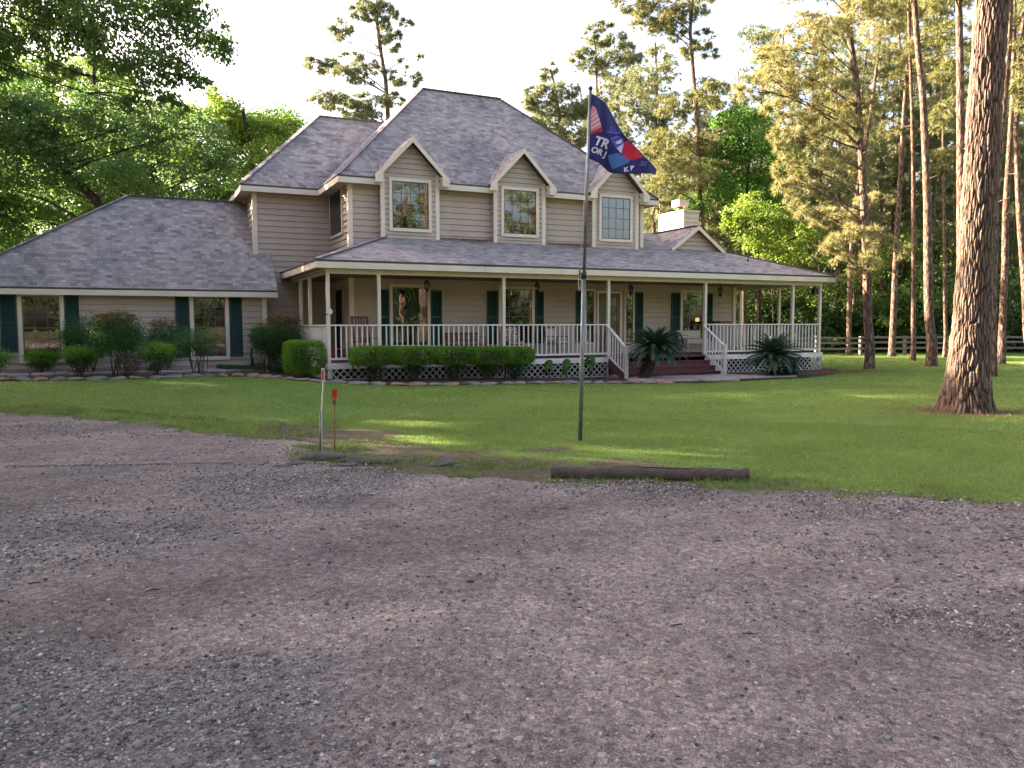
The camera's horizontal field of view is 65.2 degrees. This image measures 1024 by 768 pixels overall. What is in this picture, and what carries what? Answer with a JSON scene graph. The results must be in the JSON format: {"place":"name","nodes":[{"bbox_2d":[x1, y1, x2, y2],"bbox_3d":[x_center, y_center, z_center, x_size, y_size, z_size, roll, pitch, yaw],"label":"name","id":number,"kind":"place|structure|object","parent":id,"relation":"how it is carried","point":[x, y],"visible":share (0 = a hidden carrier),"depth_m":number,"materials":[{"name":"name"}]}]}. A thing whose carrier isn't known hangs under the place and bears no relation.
{"place":"outdoors","nodes":[
{"label":"outdoors","id":0,"kind":"place"},
{"bbox_2d":[0,368,272,376],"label":"path","id":1,"kind":"structure","parent":0,"point":[103,372],"depth_m":22.30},
{"bbox_2d":[0,412,1023,767],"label":"driveway","id":2,"kind":"structure","parent":0,"point":[246,554],"depth_m":4.33,"materials":[{"name":"grey gravel"}]},
{"bbox_2d":[4,461,233,466],"bbox_3d":[-4.499,0.920,9.193,2.554,0.048,0.074,-1,4,-5],"label":"chain","id":3,"kind":"object","parent":2,"relation":"on","point":[102,464],"visible":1,"depth_m":9.16,"materials":[{"name":"grey metal"}]},
{"bbox_2d":[0,344,1023,505],"bbox_3d":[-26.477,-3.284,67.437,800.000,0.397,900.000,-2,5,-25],"label":"ground","id":4,"kind":"structure","parent":0,"point":[400,451],"depth_m":12.98,"materials":[{"name":"green plant"}]},
{"bbox_2d":[0,72,80,229],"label":"oak tree","id":5,"kind":"object","parent":4,"relation":"on","point":[9,199],"visible":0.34,"depth_m":34.09,"materials":[{"name":"green plant"}]},
{"bbox_2d":[0,72,92,249],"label":"broadleaf tree","id":6,"kind":"object","parent":4,"relation":"on","point":[24,85],"visible":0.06,"depth_m":42.91,"materials":[{"name":"green plant"}]},
{"bbox_2d":[0,0,157,195],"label":"broadleaf tree","id":7,"kind":"object","parent":4,"relation":"on","point":[95,87],"visible":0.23,"depth_m":38.90,"materials":[{"name":"green plant"}]},
{"bbox_2d":[0,37,165,236],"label":"broadleaf tree","id":8,"kind":"object","parent":4,"relation":"on","point":[52,93],"visible":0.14,"depth_m":50.08,"materials":[{"name":"green plant"}]},
{"bbox_2d":[0,0,240,120],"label":"oak tree","id":9,"kind":"object","parent":4,"relation":"on","point":[176,12],"visible":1,"depth_m":16.36,"materials":[{"name":"green plant"}]},
{"bbox_2d":[0,81,244,251],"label":"oak tree","id":10,"kind":"object","parent":4,"relation":"on","point":[36,145],"visible":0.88,"depth_m":33.12,"materials":[{"name":"green plant"}]},
{"bbox_2d":[79,88,311,199],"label":"broadleaf tree","id":11,"kind":"object","parent":4,"relation":"on","point":[267,111],"visible":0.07,"depth_m":51.99,"materials":[{"name":"green plant"}]},
{"bbox_2d":[163,84,305,198],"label":"broadleaf tree","id":12,"kind":"object","parent":4,"relation":"on","point":[257,153],"visible":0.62,"depth_m":44.92,"materials":[{"name":"green plant"}]},
{"bbox_2d":[298,451,345,460],"bbox_3d":[-2.283,0.875,9.636,0.583,0.148,0.346,0,4,0],"label":"rock","id":13,"kind":"object","parent":4,"relation":"on","point":[322,455],"visible":0.62,"depth_m":9.50,"materials":[{"name":"grey stone"}]},
{"bbox_2d":[300,0,425,122],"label":"pine tree","id":14,"kind":"object","parent":4,"relation":"on","point":[376,9],"visible":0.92,"depth_m":48.43,"materials":[{"name":"green plant"}]},
{"bbox_2d":[0,88,835,378],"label":"house","id":15,"kind":"structure","parent":4,"relation":"on","point":[312,220],"depth_m":26.44,"materials":[{"name":"beige"}]},
{"bbox_2d":[16,294,65,363],"bbox_3d":[-13.632,-1.625,23.188,1.170,2.040,0.065,-2,5,-25],"label":"window","id":16,"kind":"structure","parent":15,"relation":"in","point":[36,314],"depth_m":23.17,"materials":[{"name":"clear glass"}]},
{"bbox_2d":[189,296,229,359],"bbox_3d":[-9.492,-1.788,25.139,1.150,2.060,0.065,-2,5,-25],"label":"window","id":17,"kind":"structure","parent":15,"relation":"in","point":[210,312],"depth_m":25.18,"materials":[{"name":"clear glass"}]},
{"bbox_2d":[329,188,342,239],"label":"window","id":18,"kind":"structure","parent":15,"relation":"in","point":[335,199],"depth_m":26.27,"materials":[{"name":"black glass"}]},
{"bbox_2d":[334,286,344,357],"bbox_3d":[-5.694,-2.041,26.400,0.040,2.300,1.140,-2,5,-25],"label":"door","id":19,"kind":"structure","parent":15,"relation":"in","point":[338,291],"depth_m":26.40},
{"bbox_2d":[351,316,376,351],"bbox_3d":[-4.465,-1.415,24.496,1.116,1.320,0.630,4,6,45],"label":"rocking chair","id":20,"kind":"object","parent":15,"relation":"on","point":[367,323],"visible":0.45,"depth_m":24.64,"materials":[{"name":"red wood"}]},
{"bbox_2d":[389,284,430,346],"bbox_3d":[-3.289,-2.191,25.889,1.370,2.060,0.065,-2,5,-25],"label":"window","id":21,"kind":"structure","parent":15,"relation":"in","point":[409,303],"depth_m":25.88,"materials":[{"name":"clear glass"}]},
{"bbox_2d":[389,177,431,232],"bbox_3d":[-3.212,-5.661,25.347,1.400,1.660,0.065,-2,5,-25],"label":"window","id":22,"kind":"structure","parent":15,"relation":"in","point":[410,200],"depth_m":25.35,"materials":[{"name":"glass"}]},
{"bbox_2d":[444,332,485,355],"bbox_3d":[-1.533,-1.307,26.304,1.210,0.776,0.686,-2,5,-25],"label":"bench","id":23,"kind":"object","parent":15,"relation":"on","point":[455,334],"visible":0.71,"depth_m":26.45,"materials":[{"name":"red wood"}]},
{"bbox_2d":[498,286,534,346],"bbox_3d":[0.169,-2.319,27.520,1.360,2.060,0.065,-2,5,-25],"label":"window","id":24,"kind":"structure","parent":15,"relation":"in","point":[520,301],"depth_m":27.56,"materials":[{"name":"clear glass"}]},
{"bbox_2d":[501,186,538,237],"bbox_3d":[0.278,-5.790,26.993,1.400,1.660,0.065,-2,5,-25],"label":"window","id":25,"kind":"structure","parent":15,"relation":"in","point":[519,205],"depth_m":26.99,"materials":[{"name":"glass"}]},
{"bbox_2d":[584,289,595,343],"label":"window","id":26,"kind":"structure","parent":15,"relation":"in","point":[590,301],"depth_m":28.77,"materials":[{"name":"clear glass"}]},
{"bbox_2d":[596,291,621,352],"bbox_3d":[3.550,-2.243,29.106,1.060,2.260,0.105,-2,5,-25],"label":"door","id":27,"kind":"structure","parent":15,"relation":"in","point":[618,294],"depth_m":29.08,"materials":[{"name":"brown wood"}]},
{"bbox_2d":[599,194,632,242],"bbox_3d":[3.722,-5.918,28.617,1.400,1.660,0.065,-2,5,-25],"label":"window","id":28,"kind":"structure","parent":15,"relation":"in","point":[615,211],"depth_m":28.62,"materials":[{"name":"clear glass"}]},
{"bbox_2d":[624,290,634,343],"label":"window","id":29,"kind":"structure","parent":15,"relation":"in","point":[629,301],"depth_m":29.49,"materials":[{"name":"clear glass"}]},
{"bbox_2d":[680,290,702,343],"bbox_3d":[6.935,-2.569,30.710,1.150,2.060,0.065,-2,5,-25],"label":"window","id":30,"kind":"structure","parent":15,"relation":"in","point":[691,301],"depth_m":30.69,"materials":[{"name":"clear glass"}]},
{"bbox_2d":[677,330,710,351],"bbox_3d":[6.776,-1.600,29.890,1.060,0.796,0.686,-2,5,-25],"label":"wicker loveseat","id":31,"kind":"object","parent":15,"relation":"on","point":[688,336],"visible":0.81,"depth_m":29.97,"materials":[{"name":"white wicker"}]},
{"bbox_2d":[5,368,839,384],"bbox_3d":[-3.246,-0.248,23.958,33.360,0.386,6.515,-1,4,-15],"label":"flower bed","id":32,"kind":"object","parent":4,"relation":"on","point":[442,379],"visible":0.34,"depth_m":23.22,"materials":[{"name":"brown soil"}]},
{"bbox_2d":[20,348,63,371],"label":"boxwood shrub","id":33,"kind":"object","parent":32,"relation":"on","point":[41,361],"visible":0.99,"depth_m":22.27,"materials":[{"name":"green plant"}]},
{"bbox_2d":[53,343,101,376],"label":"boxwood shrub","id":34,"kind":"object","parent":32,"relation":"on","point":[83,354],"visible":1,"depth_m":20.95,"materials":[{"name":"green plant"}]},
{"bbox_2d":[51,304,115,371],"bbox_3d":[-12.155,-1.302,22.839,1.761,2.124,1.738,-2,5,-25],"label":"nandina shrub","id":35,"kind":"object","parent":32,"relation":"on","point":[74,337],"visible":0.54,"depth_m":22.59,"materials":[{"name":"green plant"}]},
{"bbox_2d":[83,308,151,376],"bbox_3d":[-10.407,-1.081,20.981,1.852,1.940,1.879,-2,5,-25],"label":"nandina shrub","id":36,"kind":"object","parent":32,"relation":"on","point":[108,334],"visible":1,"depth_m":20.82,"materials":[{"name":"green plant"}]},
{"bbox_2d":[112,350,143,376],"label":"variegated shrub","id":37,"kind":"object","parent":32,"relation":"on","point":[121,358],"visible":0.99,"depth_m":20.90,"materials":[{"name":"green plant"}]},
{"bbox_2d":[130,340,180,375],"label":"boxwood shrub","id":38,"kind":"object","parent":32,"relation":"on","point":[152,354],"visible":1,"depth_m":21.01,"materials":[{"name":"green plant"}]},
{"bbox_2d":[141,314,186,369],"bbox_3d":[-10.235,-1.222,23.475,1.362,1.861,1.453,-2,5,-25],"label":"nandina shrub","id":39,"kind":"object","parent":32,"relation":"on","point":[165,337],"visible":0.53,"depth_m":23.39,"materials":[{"name":"green plant"}]},
{"bbox_2d":[169,325,219,373],"bbox_3d":[-8.499,-0.900,21.587,1.458,1.493,1.371,-2,5,-25],"label":"nandina shrub","id":40,"kind":"object","parent":32,"relation":"on","point":[188,343],"visible":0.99,"depth_m":21.58,"materials":[{"name":"green plant"}]},
{"bbox_2d":[215,362,295,371],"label":"ground cover","id":41,"kind":"object","parent":32,"relation":"on","point":[248,367],"visible":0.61,"depth_m":24.91,"materials":[{"name":"green plant"}]},
{"bbox_2d":[244,322,282,372],"bbox_3d":[-7.411,-1.098,24.079,1.186,1.691,1.126,1,4,18],"label":"nandina shrub","id":42,"kind":"object","parent":32,"relation":"on","point":[261,338],"visible":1,"depth_m":23.95,"materials":[{"name":"green plant"}]},
{"bbox_2d":[247,308,307,372],"bbox_3d":[-7.050,-1.288,24.567,1.916,2.065,1.793,1,4,15],"label":"nandina shrub","id":43,"kind":"object","parent":32,"relation":"on","point":[288,321],"visible":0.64,"depth_m":24.39,"materials":[{"name":"green plant"}]},
{"bbox_2d":[279,339,326,377],"bbox_3d":[-5.838,-0.678,22.386,1.289,1.172,1.378,-2,5,-25],"label":"box hedge","id":44,"kind":"object","parent":32,"relation":"on","point":[304,368],"visible":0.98,"depth_m":22.10,"materials":[{"name":"green plant"}]},
{"bbox_2d":[345,345,397,380],"bbox_3d":[-3.759,-0.538,21.968,1.570,1.092,1.435,-2,5,-25],"label":"hedge shrub","id":45,"kind":"object","parent":32,"relation":"on","point":[375,360],"visible":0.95,"depth_m":21.69,"materials":[{"name":"green plant"}]},
{"bbox_2d":[388,345,437,380],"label":"hedge shrub","id":46,"kind":"object","parent":32,"relation":"on","point":[418,360],"visible":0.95,"depth_m":22.07,"materials":[{"name":"green plant"}]},
{"bbox_2d":[429,345,481,379],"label":"hedge shrub","id":47,"kind":"object","parent":32,"relation":"on","point":[462,359],"visible":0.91,"depth_m":22.51,"materials":[{"name":"green plant"}]},
{"bbox_2d":[467,345,514,379],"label":"hedge shrub","id":48,"kind":"object","parent":32,"relation":"on","point":[489,355],"visible":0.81,"depth_m":23.11,"materials":[{"name":"green plant"}]},
{"bbox_2d":[498,346,535,378],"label":"hedge shrub","id":49,"kind":"object","parent":32,"relation":"on","point":[523,354],"visible":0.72,"depth_m":23.73,"materials":[{"name":"green plant"}]},
{"bbox_2d":[627,325,689,377],"bbox_3d":[4.381,-0.892,24.633,2.080,1.885,1.987,-2,5,-25],"label":"sago palm","id":50,"kind":"object","parent":32,"relation":"on","point":[655,344],"visible":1,"depth_m":24.36,"materials":[{"name":"green plant"}]},
{"bbox_2d":[738,331,807,375],"bbox_3d":[8.572,-0.896,26.078,2.174,1.636,2.200,-2,5,-25],"label":"sago palm","id":51,"kind":"object","parent":32,"relation":"on","point":[773,352],"visible":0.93,"depth_m":25.78,"materials":[{"name":"green plant"}]},
{"bbox_2d":[2,169,1023,353],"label":"undergrowth","id":52,"kind":"object","parent":4,"relation":"on","point":[839,316],"visible":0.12,"depth_m":49.41,"materials":[{"name":"green plant"}]},
{"bbox_2d":[518,60,588,149],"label":"pine tree","id":53,"kind":"object","parent":4,"relation":"on","point":[571,115],"visible":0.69,"depth_m":54.23,"materials":[{"name":"green plant"}]},
{"bbox_2d":[578,86,592,440],"bbox_3d":[1.010,-1.527,11.042,0.192,5.051,0.076,0,4,0],"label":"flagpole","id":54,"kind":"object","parent":4,"relation":"on","point":[583,275],"visible":0.94,"depth_m":11.03,"materials":[{"name":"metal"}]},
{"bbox_2d":[590,94,656,174],"bbox_3d":[1.511,-3.407,10.895,0.920,1.122,0.250,0,4,9],"label":"flag","id":55,"kind":"object","parent":54,"relation":"attached to","point":[613,149],"visible":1,"depth_m":10.90,"materials":[{"name":"blue fabric"}]},
{"bbox_2d":[567,18,655,129],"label":"pine tree","id":56,"kind":"object","parent":4,"relation":"on","point":[599,64],"visible":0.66,"depth_m":58.01,"materials":[{"name":"green plant"}]},
{"bbox_2d":[605,42,688,232],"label":"pine tree","id":57,"kind":"object","parent":4,"relation":"on","point":[652,84],"visible":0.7,"depth_m":50.30,"materials":[{"name":"green plant"}]},
{"bbox_2d":[551,465,749,481],"bbox_3d":[1.429,0.939,8.362,2.049,0.169,0.155,0,4,3],"label":"timber","id":58,"kind":"object","parent":4,"relation":"on","point":[631,472],"visible":0.88,"depth_m":8.30,"materials":[{"name":"grey wood"}]},
{"bbox_2d":[634,127,683,232],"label":"pine tree","id":59,"kind":"object","parent":4,"relation":"on","point":[648,210],"visible":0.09,"depth_m":53.11,"materials":[{"name":"green plant"}]},
{"bbox_2d":[637,86,687,230],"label":"pine tree","id":60,"kind":"object","parent":4,"relation":"on","point":[661,96],"visible":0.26,"depth_m":50.24,"materials":[{"name":"green plant"}]},
{"bbox_2d":[607,0,734,230],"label":"pine tree","id":61,"kind":"object","parent":4,"relation":"on","point":[667,20],"visible":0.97,"depth_m":44.62,"materials":[{"name":"green plant"}]},
{"bbox_2d":[673,128,737,250],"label":"pine tree","id":62,"kind":"object","parent":4,"relation":"on","point":[711,231],"visible":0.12,"depth_m":50.18,"materials":[{"name":"green plant"}]},
{"bbox_2d":[672,75,738,253],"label":"pine tree","id":63,"kind":"object","parent":4,"relation":"on","point":[711,79],"visible":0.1,"depth_m":55.47,"materials":[{"name":"green plant"}]},
{"bbox_2d":[683,87,741,247],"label":"pine tree","id":64,"kind":"object","parent":4,"relation":"on","point":[702,124],"visible":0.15,"depth_m":49.71,"materials":[{"name":"green plant"}]},
{"bbox_2d":[706,64,762,247],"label":"pine tree","id":65,"kind":"object","parent":4,"relation":"on","point":[745,75],"visible":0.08,"depth_m":62.14,"materials":[{"name":"green plant"}]},
{"bbox_2d":[672,103,806,348],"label":"broadleaf tree","id":66,"kind":"object","parent":4,"relation":"on","point":[734,155],"visible":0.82,"depth_m":44.87,"materials":[{"name":"green plant"}]},
{"bbox_2d":[720,167,770,258],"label":"pine tree","id":67,"kind":"object","parent":4,"relation":"on","point":[730,243],"visible":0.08,"depth_m":50.19,"materials":[{"name":"green plant"}]},
{"bbox_2d":[723,60,809,298],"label":"pine tree","id":68,"kind":"object","parent":4,"relation":"on","point":[770,95],"visible":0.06,"depth_m":57.55,"materials":[{"name":"green plant"}]},
{"bbox_2d":[715,189,822,348],"bbox_3d":[11.717,-5.045,36.729,4.914,7.744,2.452,0,4,3],"label":"broadleaf tree","id":69,"kind":"object","parent":4,"relation":"on","point":[759,217],"visible":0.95,"depth_m":36.38,"materials":[{"name":"green plant"}]},
{"bbox_2d":[726,20,812,344],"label":"pine tree","id":70,"kind":"object","parent":4,"relation":"on","point":[752,38],"visible":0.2,"depth_m":49.07,"materials":[{"name":"green plant"}]},
{"bbox_2d":[742,24,818,336],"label":"pine tree","id":71,"kind":"object","parent":4,"relation":"on","point":[796,54],"visible":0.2,"depth_m":53.51,"materials":[{"name":"green plant"}]},
{"bbox_2d":[766,133,828,294],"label":"pine tree","id":72,"kind":"object","parent":4,"relation":"on","point":[810,244],"visible":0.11,"depth_m":54.49,"materials":[{"name":"green plant"}]},
{"bbox_2d":[791,13,849,315],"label":"pine tree","id":73,"kind":"object","parent":4,"relation":"on","point":[799,189],"visible":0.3,"depth_m":52.38,"materials":[{"name":"green plant"}]},
{"bbox_2d":[729,0,914,369],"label":"pine tree","id":74,"kind":"object","parent":4,"relation":"on","point":[845,19],"visible":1,"depth_m":29.71,"materials":[{"name":"green plant"}]},
{"bbox_2d":[647,178,1017,352],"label":"saplings","id":75,"kind":"object","parent":4,"relation":"on","point":[951,269],"visible":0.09,"depth_m":49.44,"materials":[{"name":"green plant"}]},
{"bbox_2d":[798,51,877,351],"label":"pine tree","id":76,"kind":"object","parent":4,"relation":"on","point":[809,149],"visible":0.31,"depth_m":50.26,"materials":[{"name":"green plant"}]},
{"bbox_2d":[803,28,891,281],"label":"pine tree","id":77,"kind":"object","parent":4,"relation":"on","point":[862,49],"visible":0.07,"depth_m":60.07,"materials":[{"name":"green plant"}]},
{"bbox_2d":[821,51,892,351],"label":"pine tree","id":78,"kind":"object","parent":4,"relation":"on","point":[864,82],"visible":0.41,"depth_m":48.89,"materials":[{"name":"green plant"}]},
{"bbox_2d":[831,0,926,354],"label":"pine tree","id":79,"kind":"object","parent":4,"relation":"on","point":[867,40],"visible":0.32,"depth_m":45.27,"materials":[{"name":"brown plant"}]},
{"bbox_2d":[840,46,935,350],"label":"pine tree","id":80,"kind":"object","parent":4,"relation":"on","point":[883,72],"visible":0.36,"depth_m":51.59,"materials":[{"name":"green plant"}]},
{"bbox_2d":[841,8,953,296],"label":"pine tree","id":81,"kind":"object","parent":4,"relation":"on","point":[887,157],"visible":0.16,"depth_m":54.04,"materials":[{"name":"green plant"}]},
{"bbox_2d":[872,126,936,276],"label":"pine tree","id":82,"kind":"object","parent":4,"relation":"on","point":[889,212],"visible":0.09,"depth_m":56.64,"materials":[{"name":"green plant"}]},
{"bbox_2d":[788,336,1023,354],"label":"rail fence","id":83,"kind":"object","parent":4,"relation":"on","point":[904,347],"visible":0.41,"depth_m":44.87,"materials":[{"name":"grey wood"}]},
{"bbox_2d":[872,0,944,360],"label":"pine tree","id":84,"kind":"object","parent":4,"relation":"on","point":[910,47],"visible":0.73,"depth_m":37.53,"materials":[{"name":"brown plant"}]},
{"bbox_2d":[879,96,947,350],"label":"pine tree","id":85,"kind":"object","parent":4,"relation":"on","point":[917,198],"visible":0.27,"depth_m":52.08,"materials":[{"name":"green plant"}]},
{"bbox_2d":[875,67,955,349],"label":"pine tree","id":86,"kind":"object","parent":4,"relation":"on","point":[938,230],"visible":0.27,"depth_m":51.88,"materials":[{"name":"green plant"}]},
{"bbox_2d":[862,0,972,355],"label":"pine tree","id":87,"kind":"object","parent":4,"relation":"on","point":[894,288],"visible":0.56,"depth_m":42.65,"materials":[{"name":"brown plant"}]},
{"bbox_2d":[868,0,970,344],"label":"pine tree","id":88,"kind":"object","parent":4,"relation":"on","point":[887,185],"visible":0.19,"depth_m":51.56,"materials":[{"name":"green plant"}]},
{"bbox_2d":[816,399,1023,428],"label":"pine straw","id":89,"kind":"object","parent":4,"relation":"on","point":[973,414],"visible":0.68,"depth_m":14.49,"materials":[{"name":"brown plant"}]},
{"bbox_2d":[889,0,974,366],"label":"pine tree","id":90,"kind":"object","parent":4,"relation":"on","point":[931,359],"visible":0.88,"depth_m":32.22,"materials":[{"name":"brown plant"}]},
{"bbox_2d":[915,55,969,279],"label":"pine tree","id":91,"kind":"object","parent":4,"relation":"on","point":[950,191],"visible":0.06,"depth_m":58.80,"materials":[{"name":"green plant"}]},
{"bbox_2d":[919,15,966,356],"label":"pine tree","id":92,"kind":"object","parent":4,"relation":"on","point":[944,156],"visible":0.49,"depth_m":41.26,"materials":[{"name":"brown plant"}]},
{"bbox_2d":[924,0,971,257],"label":"pine tree","id":93,"kind":"object","parent":4,"relation":"on","point":[960,124],"visible":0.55,"depth_m":21.95,"materials":[{"name":"brown plant"}]},
{"bbox_2d":[933,158,1000,281],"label":"pine tree","id":94,"kind":"object","parent":4,"relation":"on","point":[955,254],"visible":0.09,"depth_m":54.48,"materials":[{"name":"green plant"}]},
{"bbox_2d":[930,0,1010,414],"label":"pine tree","id":95,"kind":"object","parent":4,"relation":"on","point":[966,386],"visible":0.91,"depth_m":14.34,"materials":[{"name":"brown plant"}]},
{"bbox_2d":[938,0,1023,215],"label":"pine tree","id":96,"kind":"object","parent":4,"relation":"on","point":[949,167],"visible":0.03,"depth_m":53.69,"materials":[{"name":"green plant"}]},
{"bbox_2d":[991,0,1023,376],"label":"pine tree","id":97,"kind":"object","parent":4,"relation":"on","point":[1011,89],"visible":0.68,"depth_m":24.55,"materials":[{"name":"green plant"}]},
{"bbox_2d":[997,0,1023,363],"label":"pine tree","id":98,"kind":"object","parent":4,"relation":"on","point":[1001,351],"visible":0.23,"depth_m":33.84,"materials":[{"name":"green plant"}]},
{"bbox_2d":[998,63,1023,350],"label":"pine tree","id":99,"kind":"object","parent":4,"relation":"on","point":[1013,185],"visible":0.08,"depth_m":51.85,"materials":[{"name":"green plant"}]},
{"bbox_2d":[999,62,1023,351],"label":"pine tree","id":100,"kind":"object","parent":4,"relation":"on","point":[1012,209],"visible":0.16,"depth_m":49.84,"materials":[{"name":"green plant"}]},
{"bbox_2d":[1005,0,1023,337],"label":"pine tree","id":101,"kind":"object","parent":4,"relation":"on","point":[1016,106],"visible":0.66,"depth_m":31.74,"materials":[{"name":"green plant"}]},
{"bbox_2d":[0,0,1023,278],"label":"sky","id":102,"kind":"structure","parent":0,"point":[495,48],"materials":[{"name":"white"}]},
{"bbox_2d":[8,416,1023,733],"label":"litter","id":103,"kind":"object","parent":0,"point":[448,606],"visible":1,"depth_m":4.93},
{"bbox_2d":[626,374,796,382],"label":"path","id":104,"kind":"structure","parent":0,"point":[724,377],"depth_m":24.67,"materials":[{"name":"grey concrete"}]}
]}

